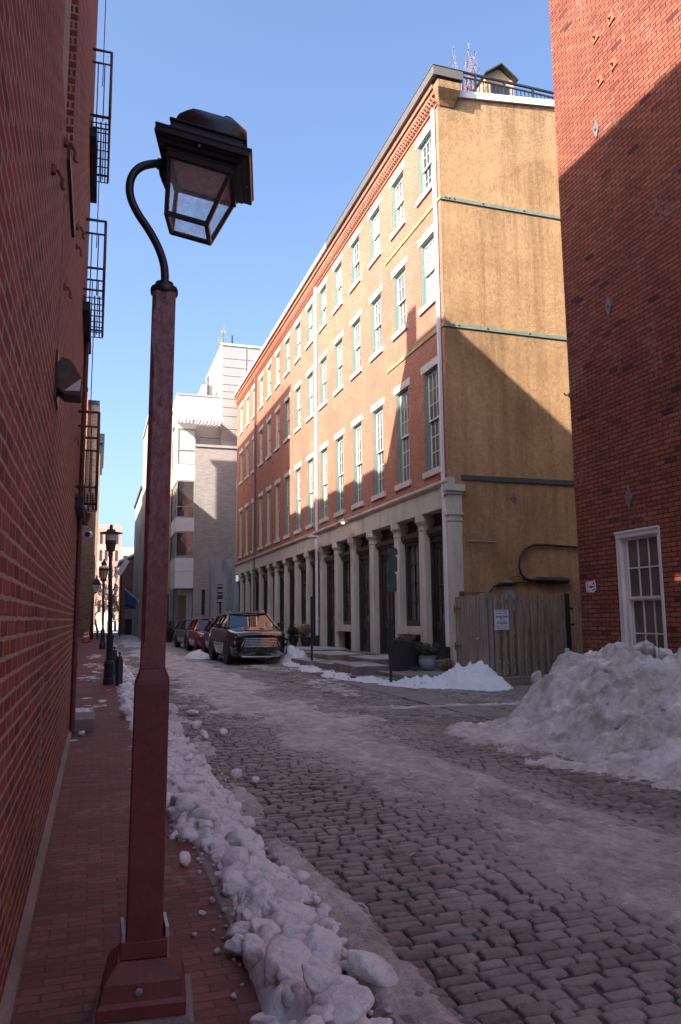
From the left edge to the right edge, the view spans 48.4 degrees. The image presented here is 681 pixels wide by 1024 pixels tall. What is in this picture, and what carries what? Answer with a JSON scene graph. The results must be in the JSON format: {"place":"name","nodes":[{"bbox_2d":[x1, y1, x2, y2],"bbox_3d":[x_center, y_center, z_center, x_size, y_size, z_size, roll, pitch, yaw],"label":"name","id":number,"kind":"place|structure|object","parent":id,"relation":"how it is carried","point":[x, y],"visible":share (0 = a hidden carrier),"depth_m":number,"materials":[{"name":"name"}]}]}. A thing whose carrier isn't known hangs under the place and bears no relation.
{"place":"outdoors","nodes":[
{"label":"outdoors","id":0,"kind":"place"},
{"bbox_2d":[93,628,117,632],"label":"snowfield","id":1,"kind":"structure","parent":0,"point":[99,631],"depth_m":97.71,"materials":[{"name":"white snow"}]},
{"bbox_2d":[93,433,104,631],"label":"brick building","id":2,"kind":"structure","parent":1,"relation":"on","point":[101,451],"depth_m":93.08,"materials":[{"name":"brick"}]},
{"bbox_2d":[95,559,120,610],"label":"bare tree","id":3,"kind":"object","parent":1,"relation":"on","point":[114,600],"visible":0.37,"depth_m":86.70,"materials":[{"name":"brown plant"}]},
{"bbox_2d":[95,524,121,621],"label":"apartment block","id":4,"kind":"structure","parent":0,"point":[102,553],"depth_m":143.51,"materials":[{"name":"beige concrete"}]},
{"bbox_2d":[10,633,261,1023],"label":"sidewalk","id":5,"kind":"structure","parent":0,"point":[74,938],"depth_m":3.75,"materials":[{"name":"brick"}]},
{"bbox_2d":[75,708,94,731],"bbox_3d":[-3.386,2.760,9.966,0.283,0.215,1.200,2,-8,-18],"label":"stone stoop","id":6,"kind":"object","parent":5,"relation":"on","point":[84,721],"visible":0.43,"depth_m":9.43,"materials":[{"name":"grey stone"}]},
{"bbox_2d":[90,575,100,639],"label":"street lamp","id":7,"kind":"object","parent":5,"relation":"on","point":[96,583],"visible":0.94,"depth_m":54.74,"materials":[{"name":"black metal"}]},
{"bbox_2d":[99,559,108,648],"bbox_3d":[-11.544,4.482,36.780,0.470,4.420,0.470,2,-8,-18],"label":"street lamp","id":8,"kind":"object","parent":5,"relation":"on","point":[103,570],"visible":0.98,"depth_m":36.80,"materials":[{"name":"black metal"}]},
{"bbox_2d":[99,525,122,684],"bbox_3d":[-5.054,1.995,16.536,0.500,3.460,0.500,2,-8,-18],"label":"street lamp","id":9,"kind":"object","parent":5,"relation":"on","point":[111,533],"visible":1,"depth_m":16.47,"materials":[{"name":"black metal"}]},
{"bbox_2d":[115,652,122,685],"bbox_3d":[-4.681,3.339,16.040,0.150,0.755,0.146,2,-8,-18],"label":"bollard","id":10,"kind":"object","parent":5,"relation":"on","point":[119,672],"visible":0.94,"depth_m":15.98,"materials":[{"name":"black metal"}]},
{"bbox_2d":[91,108,253,1023],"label":"street lamp","id":11,"kind":"object","parent":5,"relation":"on","point":[207,156],"visible":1,"depth_m":2.82,"materials":[{"name":"metal"}]},
{"bbox_2d":[105,635,325,676],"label":"cobblestone road","id":12,"kind":"structure","parent":0,"point":[238,668],"depth_m":24.81,"materials":[{"name":"stone"}]},
{"bbox_2d":[174,618,196,648],"bbox_3d":[-7.388,6.242,39.138,2.180,1.528,4.305,3,-9,-23],"label":"grey car","id":13,"kind":"object","parent":12,"relation":"on","point":[181,630],"visible":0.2,"depth_m":38.94,"materials":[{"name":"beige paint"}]},
{"bbox_2d":[186,617,215,650],"bbox_3d":[-5.888,5.553,34.418,2.180,1.558,4.205,2,-8,-19],"label":"red car","id":14,"kind":"object","parent":12,"relation":"on","point":[195,632],"visible":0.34,"depth_m":33.74,"materials":[{"name":"paint"}]},
{"bbox_2d":[202,619,212,653],"bbox_3d":[-4.464,5.024,30.552,2.140,1.508,3.905,2,-8,-19],"label":"dark car","id":15,"kind":"object","parent":12,"relation":"on","point":[205,639],"visible":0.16,"depth_m":31.06,"materials":[{"name":"grey paint"}]},
{"bbox_2d":[113,639,342,683],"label":"ice","id":16,"kind":"structure","parent":12,"relation":"on","point":[179,666],"depth_m":21.82,"materials":[{"name":"white ice"}]},
{"bbox_2d":[209,611,287,663],"bbox_3d":[-3.286,4.294,26.228,2.330,1.737,4.774,2,-8,-19],"label":"black suv","id":17,"kind":"object","parent":12,"relation":"on","point":[233,635],"visible":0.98,"depth_m":24.44,"materials":[{"name":"paint"}]},
{"bbox_2d":[169,674,389,701],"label":"cobblestone road","id":18,"kind":"structure","parent":0,"point":[285,686],"depth_m":15.87,"materials":[{"name":"stone"}]},
{"bbox_2d":[87,0,553,547],"label":"sky","id":19,"kind":"structure","parent":0,"point":[316,88],"materials":[{"name":"blue"}]},
{"bbox_2d":[320,668,397,680],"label":"sidewalk","id":20,"kind":"structure","parent":0,"point":[378,676],"depth_m":19.14,"materials":[{"name":"stone"}]},
{"bbox_2d":[285,626,299,646],"bbox_3d":[-1.970,5.276,31.393,0.667,1.134,0.549,2,-8,-18],"label":"iron urn","id":21,"kind":"object","parent":20,"relation":"on","point":[292,637],"visible":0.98,"depth_m":31.27,"materials":[{"name":"black metal"}]},
{"bbox_2d":[298,623,313,646],"bbox_3d":[-1.389,4.977,29.744,0.597,1.258,0.679,6,-10,-39],"label":"iron urn","id":22,"kind":"object","parent":20,"relation":"on","point":[305,630],"visible":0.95,"depth_m":29.59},
{"bbox_2d":[287,646,347,651],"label":"stone slab","id":23,"kind":"structure","parent":20,"relation":"on","point":[317,648],"depth_m":27.23,"materials":[{"name":"grey stone"}]},
{"bbox_2d":[305,651,364,661],"bbox_3d":[-0.241,4.816,24.629,1.250,0.480,2.700,2,-8,-19],"label":"stone step","id":24,"kind":"object","parent":20,"relation":"on","point":[334,655],"visible":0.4,"depth_m":23.66,"materials":[{"name":"grey stone"}]},
{"bbox_2d":[333,661,388,674],"bbox_3d":[0.542,4.274,20.400,0.950,0.370,2.100,2,-8,-16],"label":"stone step","id":25,"kind":"object","parent":20,"relation":"on","point":[362,668],"visible":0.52,"depth_m":19.60,"materials":[{"name":"grey stone"}]},
{"bbox_2d":[348,655,388,664],"bbox_3d":[1.173,4.462,22.113,1.260,0.460,2.200,2,-8,-18],"label":"stone step","id":26,"kind":"object","parent":20,"relation":"on","point":[381,659],"visible":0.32,"depth_m":21.83,"materials":[{"name":"grey stone"}]},
{"bbox_2d":[377,669,447,679],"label":"stone slab","id":27,"kind":"structure","parent":20,"relation":"on","point":[398,675],"depth_m":18.59,"materials":[{"name":"grey stone"}]},
{"bbox_2d":[387,637,409,670],"bbox_3d":[1.558,3.626,19.407,0.762,0.860,0.568,2,-8,-18],"label":"square planter","id":28,"kind":"object","parent":27,"relation":"on","point":[400,652],"visible":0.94,"depth_m":19.23,"materials":[{"name":"black"}]},
{"bbox_2d":[402,633,422,669],"bbox_3d":[1.854,3.644,19.958,0.499,0.970,0.499,2,-8,-18],"label":"square planter","id":29,"kind":"object","parent":27,"relation":"on","point":[413,658],"visible":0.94,"depth_m":19.73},
{"bbox_2d":[415,640,440,670],"bbox_3d":[2.241,3.667,19.418,0.653,0.768,0.689,2,-8,-18],"label":"glazed pot","id":30,"kind":"object","parent":27,"relation":"on","point":[427,660],"visible":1,"depth_m":19.29,"materials":[{"name":"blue ceramic"}]},
{"bbox_2d":[105,633,680,1023],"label":"street","id":31,"kind":"structure","parent":0,"point":[581,1008],"depth_m":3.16,"materials":[{"name":"grey stone"}]},
{"bbox_2d":[0,0,112,1023],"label":"brick building","id":32,"kind":"structure","parent":31,"relation":"on","point":[49,149],"depth_m":3.50,"materials":[{"name":"brick"}]},
{"bbox_2d":[54,350,82,409],"bbox_3d":[-1.617,-0.777,4.520,0.152,0.280,0.300,2,-8,-18],"label":"flood light","id":33,"kind":"object","parent":32,"relation":"attached to","point":[68,385],"visible":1,"depth_m":4.44,"materials":[{"name":"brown metal"}]},
{"bbox_2d":[63,0,74,237],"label":"window","id":34,"kind":"structure","parent":32,"relation":"in","point":[67,2],"depth_m":5.40,"materials":[{"name":"glass"}]},
{"bbox_2d":[78,393,99,634],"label":"brick building","id":35,"kind":"structure","parent":31,"relation":"on","point":[87,577],"depth_m":72.35,"materials":[{"name":"brick"}]},
{"bbox_2d":[116,553,133,634],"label":"brick house","id":36,"kind":"structure","parent":31,"relation":"on","point":[126,612],"depth_m":76.75,"materials":[{"name":"brown brick"}]},
{"bbox_2d":[118,674,184,738],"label":"snow ridge","id":37,"kind":"structure","parent":31,"relation":"on","point":[130,687],"depth_m":12.83,"materials":[{"name":"white snow"}]},
{"bbox_2d":[105,638,233,926],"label":"kerb","id":38,"kind":"structure","parent":31,"relation":"on","point":[221,898],"depth_m":3.97,"materials":[{"name":"stone"}]},
{"bbox_2d":[132,486,239,636],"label":"building","id":39,"kind":"structure","parent":31,"relation":"on","point":[137,561],"depth_m":66.64,"materials":[{"name":"concrete"}]},
{"bbox_2d":[139,335,261,640],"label":"modern building","id":40,"kind":"structure","parent":31,"relation":"on","point":[202,535],"depth_m":50.49,"materials":[{"name":"white concrete"}]},
{"bbox_2d":[170,531,193,560],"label":"bay window","id":41,"kind":"structure","parent":40,"relation":"in","point":[182,543],"depth_m":49.53,"materials":[{"name":"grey glass"}]},
{"bbox_2d":[178,595,185,621],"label":"timber door","id":42,"kind":"structure","parent":40,"relation":"in","point":[181,598],"depth_m":49.28,"materials":[{"name":"brown wood"}]},
{"bbox_2d":[171,480,194,522],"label":"bay window","id":43,"kind":"structure","parent":40,"relation":"in","point":[183,491],"depth_m":49.94,"materials":[{"name":"grey glass"}]},
{"bbox_2d":[172,428,195,472],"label":"bay window","id":44,"kind":"structure","parent":40,"relation":"in","point":[184,441],"depth_m":50.43,"materials":[{"name":"white paint"}]},
{"bbox_2d":[113,648,392,1023],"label":"snow ridge","id":45,"kind":"structure","parent":31,"relation":"on","point":[305,957],"depth_m":3.37,"materials":[{"name":"white snow"}]},
{"bbox_2d":[233,320,283,631],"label":"brick building","id":46,"kind":"structure","parent":31,"relation":"on","point":[258,395],"depth_m":42.59,"materials":[{"name":"brick"}]},
{"bbox_2d":[257,491,262,550],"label":"window","id":47,"kind":"structure","parent":46,"relation":"in","point":[260,547],"depth_m":43.00,"materials":[{"name":"glass"}]},
{"bbox_2d":[265,485,270,546],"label":"window","id":48,"kind":"structure","parent":46,"relation":"in","point":[268,488],"depth_m":40.98,"materials":[{"name":"glass"}]},
{"bbox_2d":[265,414,271,460],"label":"window","id":49,"kind":"structure","parent":46,"relation":"in","point":[268,422],"depth_m":41.59,"materials":[{"name":"glass"}]},
{"bbox_2d":[274,478,279,543],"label":"window","id":50,"kind":"structure","parent":46,"relation":"in","point":[277,481],"depth_m":38.97,"materials":[{"name":"glass"}]},
{"bbox_2d":[274,404,279,452],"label":"window","id":51,"kind":"structure","parent":46,"relation":"in","point":[277,412],"depth_m":39.59,"materials":[{"name":"paint"}]},
{"bbox_2d":[278,566,283,631],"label":"column","id":52,"kind":"structure","parent":46,"relation":"in","point":[281,572],"depth_m":38.24,"materials":[{"name":"grey stone"}]},
{"bbox_2d":[128,744,391,1015],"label":"ice crumbs","id":53,"kind":"object","parent":31,"relation":"on","point":[217,950],"visible":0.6,"depth_m":3.70,"materials":[{"name":"white snow"}]},
{"bbox_2d":[169,680,423,763],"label":"ice","id":54,"kind":"structure","parent":31,"relation":"on","point":[323,733],"depth_m":11.02,"materials":[{"name":"white ice"}]},
{"bbox_2d":[266,838,480,1023],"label":"ice","id":55,"kind":"structure","parent":31,"relation":"on","point":[358,929],"depth_m":3.33,"materials":[{"name":"grey ice"}]},
{"bbox_2d":[278,866,357,978],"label":"ice pebbles","id":56,"kind":"object","parent":55,"relation":"on","point":[322,910],"visible":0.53,"depth_m":3.73,"materials":[{"name":"white snow"}]},
{"bbox_2d":[346,949,398,987],"bbox_3d":[0.122,1.821,3.022,0.151,0.148,0.201,13,-16,-60],"label":"snow lump","id":57,"kind":"object","parent":55,"relation":"on","point":[373,968],"visible":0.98,"depth_m":2.98,"materials":[{"name":"white snow"}]},
{"bbox_2d":[257,645,512,690],"bbox_3d":[-0.542,4.461,22.847,2.942,0.776,15.322,3,-9,-26],"label":"snow mound","id":58,"kind":"object","parent":31,"relation":"on","point":[479,676],"visible":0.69,"depth_m":16.87,"materials":[{"name":"white snow"}]},
{"bbox_2d":[387,548,397,681],"bbox_3d":[1.236,2.422,17.961,0.285,3.150,0.060,2,-8,-18],"label":"sign post","id":59,"kind":"object","parent":31,"relation":"on","point":[391,577],"visible":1,"depth_m":18.03,"materials":[{"name":"metal"}]},
{"bbox_2d":[214,750,575,827],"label":"ice","id":60,"kind":"structure","parent":31,"relation":"on","point":[386,761],"depth_m":6.76,"materials":[{"name":"white ice"}]},
{"bbox_2d":[339,681,511,720],"bbox_3d":[2.413,3.142,11.602,0.740,0.081,13.864,2,-8,-18],"label":"kerb strip","id":61,"kind":"object","parent":31,"relation":"on","point":[484,712],"visible":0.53,"depth_m":13.66,"materials":[{"name":"stone"}]},
{"bbox_2d":[279,62,579,676],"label":"brick building","id":62,"kind":"structure","parent":31,"relation":"on","point":[427,415],"depth_m":21.71,"materials":[{"name":"brown brick"}]},
{"bbox_2d":[283,470,289,538],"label":"window","id":63,"kind":"structure","parent":62,"relation":"in","point":[287,479],"depth_m":37.00,"materials":[{"name":"grey glass"}]},
{"bbox_2d":[283,393,289,443],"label":"window","id":64,"kind":"structure","parent":62,"relation":"in","point":[287,399],"depth_m":37.61,"materials":[{"name":"grey glass"}]},
{"bbox_2d":[283,331,289,378],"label":"window","id":65,"kind":"structure","parent":62,"relation":"in","point":[287,342],"depth_m":38.07,"materials":[{"name":"green paint"}]},
{"bbox_2d":[288,560,303,636],"bbox_3d":[-2.118,4.149,35.656,0.330,4.010,1.920,2,-8,-18],"label":"door","id":66,"kind":"structure","parent":62,"relation":"in","point":[291,569],"depth_m":36.28,"materials":[{"name":"black paint"}]},
{"bbox_2d":[293,380,300,433],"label":"window","id":67,"kind":"structure","parent":62,"relation":"in","point":[298,407],"depth_m":35.63,"materials":[{"name":"white glass"}]},
{"bbox_2d":[293,315,300,364],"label":"window","id":68,"kind":"structure","parent":62,"relation":"in","point":[298,355],"depth_m":36.08,"materials":[{"name":"white glass"}]},
{"bbox_2d":[294,461,301,534],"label":"window","id":69,"kind":"structure","parent":62,"relation":"in","point":[298,470],"depth_m":35.02,"materials":[{"name":"green paint"}]},
{"bbox_2d":[294,555,305,636],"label":"shop window","id":70,"kind":"structure","parent":62,"relation":"in","point":[302,566],"depth_m":34.34,"materials":[{"name":"black paint"}]},
{"bbox_2d":[305,297,312,350],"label":"window","id":71,"kind":"structure","parent":62,"relation":"in","point":[308,308],"depth_m":34.11,"materials":[{"name":"green paint"}]},
{"bbox_2d":[305,451,313,529],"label":"window","id":72,"kind":"structure","parent":62,"relation":"in","point":[309,458],"depth_m":33.04,"materials":[{"name":"white glass"}]},
{"bbox_2d":[305,365,313,422],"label":"window","id":73,"kind":"structure","parent":62,"relation":"in","point":[309,375],"depth_m":33.64,"materials":[{"name":"white glass"}]},
{"bbox_2d":[310,554,319,645],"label":"column","id":74,"kind":"structure","parent":62,"relation":"in","point":[312,563],"depth_m":32.23,"materials":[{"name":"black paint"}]},
{"bbox_2d":[318,276,326,333],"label":"window","id":75,"kind":"structure","parent":62,"relation":"in","point":[323,322],"depth_m":32.10,"materials":[{"name":"green paint"}]},
{"bbox_2d":[318,348,327,410],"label":"window","id":76,"kind":"structure","parent":62,"relation":"in","point":[323,364],"depth_m":31.64,"materials":[{"name":"green paint"}]},
{"bbox_2d":[319,440,328,523],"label":"window","id":77,"kind":"structure","parent":62,"relation":"in","point":[324,500],"depth_m":31.05,"materials":[{"name":"white glass"}]},
{"bbox_2d":[324,547,346,648],"bbox_3d":[-0.229,3.312,29.794,0.330,4.010,1.890,2,-8,-18],"label":"door","id":78,"kind":"structure","parent":62,"relation":"in","point":[329,560],"depth_m":30.30,"materials":[{"name":"black paint"}]},
{"bbox_2d":[332,253,342,314],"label":"window","id":79,"kind":"structure","parent":62,"relation":"in","point":[338,278],"depth_m":30.06,"materials":[{"name":"green paint"}]},
{"bbox_2d":[333,330,343,396],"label":"window","id":80,"kind":"structure","parent":62,"relation":"in","point":[338,340],"depth_m":29.68,"materials":[{"name":"green paint"}]},
{"bbox_2d":[334,428,344,517],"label":"window","id":81,"kind":"structure","parent":62,"relation":"in","point":[339,440],"depth_m":29.06,"materials":[{"name":"white glass"}]},
{"bbox_2d":[335,542,350,648],"bbox_3d":[0.294,3.041,27.897,0.500,4.010,1.800,2,-8,-18],"label":"shop window","id":82,"kind":"structure","parent":62,"relation":"in","point":[346,626],"depth_m":28.41,"materials":[{"name":"black paint"}]},
{"bbox_2d":[349,227,360,293],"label":"window","id":83,"kind":"structure","parent":62,"relation":"in","point":[354,242],"depth_m":28.10,"materials":[{"name":"green paint"}]},
{"bbox_2d":[350,309,361,380],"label":"window","id":84,"kind":"structure","parent":62,"relation":"in","point":[356,350],"depth_m":27.67,"materials":[{"name":"green paint"}]},
{"bbox_2d":[351,413,363,509],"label":"window","id":85,"kind":"structure","parent":62,"relation":"in","point":[357,427],"depth_m":27.07,"materials":[{"name":"white glass"}]},
{"bbox_2d":[356,536,369,651],"bbox_3d":[0.974,2.779,26.064,0.330,4.010,1.860,2,-8,-18],"label":"door","id":86,"kind":"structure","parent":62,"relation":"in","point":[363,552],"depth_m":26.52,"materials":[{"name":"black paint"}]},
{"bbox_2d":[368,195,381,269],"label":"window","id":87,"kind":"structure","parent":62,"relation":"in","point":[374,218],"depth_m":26.09,"materials":[{"name":"green paint"}]},
{"bbox_2d":[369,284,382,362],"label":"window","id":88,"kind":"structure","parent":62,"relation":"in","point":[377,348],"depth_m":25.69,"materials":[{"name":"green paint"}]},
{"bbox_2d":[371,397,385,500],"bbox_3d":[1.299,-2.033,24.855,0.240,3.240,1.270,2,-8,-18],"label":"window","id":89,"kind":"structure","parent":62,"relation":"in","point":[377,409],"depth_m":25.09,"materials":[{"name":"green paint"}]},
{"bbox_2d":[375,529,409,653],"bbox_3d":[1.617,2.494,24.070,0.330,4.010,2.090,2,-8,-18],"label":"door","id":90,"kind":"structure","parent":62,"relation":"in","point":[387,541],"depth_m":24.64,"materials":[{"name":"black paint"}]},
{"bbox_2d":[389,160,405,240],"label":"window","id":91,"kind":"structure","parent":62,"relation":"in","point":[399,220],"depth_m":24.10,"materials":[{"name":"green paint"}]},
{"bbox_2d":[391,255,407,341],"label":"window","id":92,"kind":"structure","parent":62,"relation":"in","point":[401,325],"depth_m":23.69,"materials":[{"name":"green paint"}]},
{"bbox_2d":[393,377,411,490],"bbox_3d":[1.936,-2.315,22.878,0.240,3.240,1.270,2,-8,-18],"label":"window","id":93,"kind":"structure","parent":62,"relation":"in","point":[404,480],"depth_m":23.10,"materials":[{"name":"white glass"}]},
{"bbox_2d":[396,521,420,641],"bbox_3d":[2.162,2.214,22.101,0.500,4.010,1.750,2,-8,-18],"label":"shop window","id":94,"kind":"structure","parent":62,"relation":"in","point":[411,539],"depth_m":22.50,"materials":[{"name":"black glass"}]},
{"bbox_2d":[415,120,432,207],"bbox_3d":[2.501,-10.075,21.946,0.240,2.060,1.270,2,-8,-18],"label":"window","id":95,"kind":"structure","parent":62,"relation":"in","point":[425,149],"depth_m":22.13,"materials":[{"name":"green paint"}]},
{"bbox_2d":[417,223,435,315],"bbox_3d":[2.532,-6.866,21.497,0.240,2.300,1.270,2,-8,-18],"label":"window","id":96,"kind":"structure","parent":62,"relation":"in","point":[427,249],"depth_m":21.71,"materials":[{"name":"green paint"}]},
{"bbox_2d":[421,356,440,478],"bbox_3d":[2.573,-2.598,20.901,0.240,3.240,1.270,2,-8,-18],"label":"window","id":97,"kind":"structure","parent":62,"relation":"in","point":[431,376],"depth_m":21.12,"materials":[{"name":"grey glass"}]},
{"bbox_2d":[426,512,445,659],"bbox_3d":[2.789,1.974,20.431,0.330,4.010,1.566,2,-8,-18],"label":"door","id":98,"kind":"structure","parent":62,"relation":"in","point":[436,541],"depth_m":20.83,"materials":[{"name":"black paint"}]},
{"bbox_2d":[448,43,482,91],"bbox_3d":[3.994,-13.376,23.900,1.030,2.691,1.287,-3,-8,20],"label":"roof shrub","id":99,"kind":"object","parent":62,"relation":"on","point":[468,84],"visible":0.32,"depth_m":23.73,"materials":[{"name":"pink plant"}]},
{"bbox_2d":[454,595,481,666],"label":"wooden gate","id":100,"kind":"structure","parent":62,"relation":"attached to","point":[468,644],"depth_m":18.51,"materials":[{"name":"grey wood"}]},
{"bbox_2d":[489,543,577,592],"bbox_3d":[5.391,1.564,20.121,3.261,1.472,0.189,2,-8,-18],"label":"cable closure","id":101,"kind":"object","parent":62,"relation":"attached to","point":[550,580],"visible":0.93,"depth_m":20.03,"materials":[{"name":"black plastic"}]},
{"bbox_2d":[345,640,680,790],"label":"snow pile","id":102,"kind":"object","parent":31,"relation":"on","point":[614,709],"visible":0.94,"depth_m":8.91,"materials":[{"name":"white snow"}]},
{"bbox_2d":[480,593,566,684],"bbox_3d":[4.506,3.067,18.428,2.759,2.160,0.235,4,-9,-31],"label":"wooden fence","id":103,"kind":"object","parent":31,"relation":"on","point":[490,650],"visible":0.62,"depth_m":18.31,"materials":[{"name":"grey wood"}]},
{"bbox_2d":[494,610,508,629],"bbox_3d":[3.832,2.562,18.019,0.460,0.470,0.011,4,-9,-31],"label":"towing sign","id":104,"kind":"object","parent":103,"relation":"attached to","point":[501,619],"visible":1,"depth_m":18.01,"materials":[{"name":"white metal"}]},
{"bbox_2d":[564,594,573,650],"bbox_3d":[5.793,3.177,19.166,0.270,2.200,0.140,2,-8,-18],"label":"fence post","id":105,"kind":"object","parent":31,"relation":"on","point":[568,608],"visible":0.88,"depth_m":19.14,"materials":[{"name":"black metal"}]},
{"bbox_2d":[574,592,582,654],"bbox_3d":[6.148,3.102,19.156,0.400,2.140,0.030,2,-8,-18],"label":"fence board","id":106,"kind":"object","parent":105,"relation":"attached to","point":[578,623],"visible":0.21,"depth_m":19.14,"materials":[{"name":"grey wood"}]},
{"bbox_2d":[461,807,680,976],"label":"ice","id":107,"kind":"structure","parent":31,"relation":"on","point":[644,865],"depth_m":4.60,"materials":[{"name":"grey ice"}]},
{"bbox_2d":[549,0,680,653],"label":"brick building","id":108,"kind":"structure","parent":31,"relation":"on","point":[616,66],"depth_m":12.59,"materials":[{"name":"red brick"}]},
{"bbox_2d":[614,525,667,648],"bbox_3d":[4.788,1.398,11.968,0.200,2.272,1.100,2,-8,-18],"label":"window","id":109,"kind":"structure","parent":108,"relation":"in","point":[638,551],"depth_m":12.07,"materials":[{"name":"white paint"}]},
{"bbox_2d":[395,685,531,711],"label":"cobblestone driveway","id":110,"kind":"structure","parent":0,"point":[516,693],"depth_m":14.99,"materials":[{"name":"stone"}]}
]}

